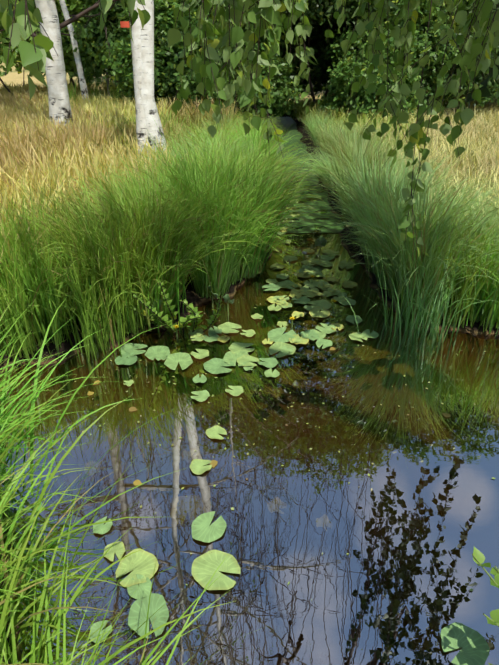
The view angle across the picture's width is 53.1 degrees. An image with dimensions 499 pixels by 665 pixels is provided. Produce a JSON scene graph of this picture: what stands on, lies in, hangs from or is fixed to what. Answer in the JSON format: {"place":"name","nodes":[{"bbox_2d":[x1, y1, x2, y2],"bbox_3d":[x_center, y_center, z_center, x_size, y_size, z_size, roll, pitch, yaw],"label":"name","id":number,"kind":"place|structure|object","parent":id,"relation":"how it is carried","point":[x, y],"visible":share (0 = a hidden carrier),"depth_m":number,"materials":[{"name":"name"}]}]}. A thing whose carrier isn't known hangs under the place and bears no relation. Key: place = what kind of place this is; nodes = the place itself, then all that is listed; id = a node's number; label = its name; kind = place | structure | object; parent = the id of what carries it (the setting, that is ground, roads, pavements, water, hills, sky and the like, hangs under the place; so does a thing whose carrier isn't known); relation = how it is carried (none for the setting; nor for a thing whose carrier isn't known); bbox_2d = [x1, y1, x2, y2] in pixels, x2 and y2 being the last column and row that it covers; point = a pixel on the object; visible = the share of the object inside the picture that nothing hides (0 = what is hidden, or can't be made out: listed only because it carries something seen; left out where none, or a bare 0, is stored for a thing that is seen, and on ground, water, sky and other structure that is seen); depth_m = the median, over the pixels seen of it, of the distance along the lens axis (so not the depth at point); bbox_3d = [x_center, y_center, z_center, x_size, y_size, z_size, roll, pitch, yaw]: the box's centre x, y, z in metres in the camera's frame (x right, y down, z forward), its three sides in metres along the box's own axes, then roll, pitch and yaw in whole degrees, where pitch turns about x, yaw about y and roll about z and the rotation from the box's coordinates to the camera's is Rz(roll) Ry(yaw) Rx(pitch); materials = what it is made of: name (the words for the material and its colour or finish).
{"place":"outdoors","nodes":[
{"label":"outdoors","id":0,"kind":"place"},
{"bbox_2d":[151,236,326,327],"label":"emergent lily leaves","id":1,"kind":"object","parent":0,"point":[321,240],"visible":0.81,"depth_m":3.13,"materials":[{"name":"green plant"}]},
{"bbox_2d":[0,114,498,664],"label":"pond water","id":2,"kind":"structure","parent":0,"point":[394,572],"depth_m":1.91,"materials":[{"name":"liquid"}]},
{"bbox_2d":[0,176,498,502],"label":"tall grass","id":3,"kind":"structure","parent":2,"relation":"on","point":[115,318],"depth_m":2.64,"materials":[{"name":"green plant"}]},
{"bbox_2d":[39,274,495,599],"bbox_3d":[0.364,0.180,2.598,2.278,0.001,2.918,23,37,34],"label":"floating debris","id":4,"kind":"object","parent":2,"relation":"on","point":[214,485],"visible":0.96,"depth_m":2.23,"materials":[{"name":"beige plant"}]},
{"bbox_2d":[87,335,450,485],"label":"fallen leaves","id":5,"kind":"object","parent":2,"relation":"on","point":[213,463],"visible":0.94,"depth_m":2.27,"materials":[{"name":"orange plant"}]},
{"bbox_2d":[89,192,489,664],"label":"lily pads","id":6,"kind":"object","parent":2,"relation":"on","point":[473,644],"visible":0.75,"depth_m":2.44,"materials":[{"name":"green plant"}]},
{"bbox_2d":[264,117,319,177],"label":"floating ditch plants","id":7,"kind":"object","parent":2,"relation":"on","point":[286,122],"visible":0.42,"depth_m":8.42,"materials":[{"name":"green plant"}]},
{"bbox_2d":[276,178,344,232],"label":"lily pads","id":8,"kind":"object","parent":2,"relation":"on","point":[309,227],"visible":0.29,"depth_m":4.86,"materials":[{"name":"green plant"}]},
{"bbox_2d":[0,62,498,663],"bbox_3d":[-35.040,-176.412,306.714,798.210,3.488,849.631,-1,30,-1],"label":"ground","id":9,"kind":"structure","parent":0,"point":[190,294],"depth_m":3.31,"materials":[{"name":"brown soil"}]},
{"bbox_2d":[0,0,123,94],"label":"hedge trees","id":10,"kind":"object","parent":9,"relation":"on","point":[71,5],"visible":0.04,"depth_m":9.68,"materials":[{"name":"green plant"}]},
{"bbox_2d":[8,0,115,102],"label":"birch trunk","id":11,"kind":"object","parent":9,"relation":"on","point":[82,81],"visible":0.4,"depth_m":9.38,"materials":[{"name":"white plant"}]},
{"bbox_2d":[0,0,160,133],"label":"birch trunk","id":12,"kind":"object","parent":9,"relation":"on","point":[58,101],"visible":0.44,"depth_m":6.01,"materials":[{"name":"white plant"}]},
{"bbox_2d":[68,79,134,108],"bbox_3d":[-2.645,-4.687,9.913,2.475,0.717,1.408,-1,30,-1],"label":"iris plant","id":13,"kind":"object","parent":9,"relation":"on","point":[95,93],"visible":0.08,"depth_m":9.86,"materials":[{"name":"green plant"}]},
{"bbox_2d":[0,287,256,664],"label":"grass","id":14,"kind":"structure","parent":9,"relation":"on","point":[7,652],"depth_m":1.22,"materials":[{"name":"green plant"}]},
{"bbox_2d":[0,76,256,329],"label":"dry grass","id":15,"kind":"structure","parent":9,"relation":"on","point":[34,145],"depth_m":5.06,"materials":[{"name":"beige plant"}]},
{"bbox_2d":[129,0,149,165],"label":"birch trunk","id":16,"kind":"object","parent":9,"relation":"on","point":[141,131],"visible":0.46,"depth_m":4.93,"materials":[{"name":"white plant"}]},
{"bbox_2d":[120,21,129,27],"bbox_3d":[-1.166,-2.880,4.667,0.085,0.050,0.015,-1,30,-1],"label":"sign","id":17,"kind":"object","parent":16,"relation":"attached to","point":[124,24],"visible":0.96,"depth_m":4.67,"materials":[{"name":"orange"}]},
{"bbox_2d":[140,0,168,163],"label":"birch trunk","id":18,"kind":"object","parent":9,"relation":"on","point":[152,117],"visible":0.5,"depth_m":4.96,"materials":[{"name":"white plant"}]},
{"bbox_2d":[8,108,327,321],"bbox_3d":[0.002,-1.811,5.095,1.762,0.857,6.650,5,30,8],"label":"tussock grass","id":19,"kind":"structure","parent":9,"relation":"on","point":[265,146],"depth_m":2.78,"materials":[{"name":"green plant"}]},
{"bbox_2d":[120,280,222,333],"bbox_3d":[-0.405,-0.068,2.723,0.433,0.537,0.457,-25,39,-37],"label":"seedling plant","id":20,"kind":"object","parent":9,"relation":"on","point":[193,319],"visible":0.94,"depth_m":2.77,"materials":[{"name":"green plant"}]},
{"bbox_2d":[60,0,316,101],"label":"shrub","id":21,"kind":"object","parent":9,"relation":"on","point":[118,60],"visible":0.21,"depth_m":9.11,"materials":[{"name":"green plant"}]},
{"bbox_2d":[0,110,408,324],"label":"tall grass","id":22,"kind":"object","parent":9,"relation":"on","point":[232,264],"visible":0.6,"depth_m":3.11,"materials":[{"name":"green plant"}]},
{"bbox_2d":[0,89,430,266],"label":"green meadow grass","id":23,"kind":"structure","parent":9,"relation":"on","point":[313,108],"depth_m":7.05,"materials":[{"name":"green plant"}]},
{"bbox_2d":[117,0,498,120],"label":"tree foliage","id":24,"kind":"object","parent":9,"relation":"on","point":[341,77],"visible":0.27,"depth_m":8.49,"materials":[{"name":"green plant"}]},
{"bbox_2d":[145,109,498,317],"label":"tall grass","id":25,"kind":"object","parent":9,"relation":"on","point":[370,197],"visible":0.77,"depth_m":3.23,"materials":[{"name":"green plant"}]},
{"bbox_2d":[282,6,388,96],"bbox_3d":[1.143,-6.327,10.539,5.496,2.421,2.140,-1,30,-1],"label":"ditch shrub","id":26,"kind":"object","parent":9,"relation":"on","point":[322,76],"visible":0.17,"depth_m":10.11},
{"bbox_2d":[331,86,498,232],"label":"dry grass","id":27,"kind":"structure","parent":9,"relation":"on","point":[478,137],"depth_m":5.85,"materials":[{"name":"beige plant"}]},
{"bbox_2d":[344,190,498,345],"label":"tall grass","id":28,"kind":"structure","parent":9,"relation":"on","point":[428,312],"depth_m":2.80,"materials":[{"name":"green plant"}]},
{"bbox_2d":[456,1,498,104],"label":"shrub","id":29,"kind":"object","parent":9,"relation":"on","point":[465,2],"visible":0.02,"depth_m":9.11,"materials":[{"name":"green plant"}]},
{"bbox_2d":[472,547,498,626],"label":"herb plant","id":30,"kind":"object","parent":9,"relation":"on","point":[478,556],"visible":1,"depth_m":1.21,"materials":[{"name":"green plant"}]},
{"bbox_2d":[0,0,498,257],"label":"hanging birch leaves","id":31,"kind":"object","parent":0,"point":[479,20],"visible":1,"depth_m":2.06,"materials":[{"name":"green plant"}]}
]}

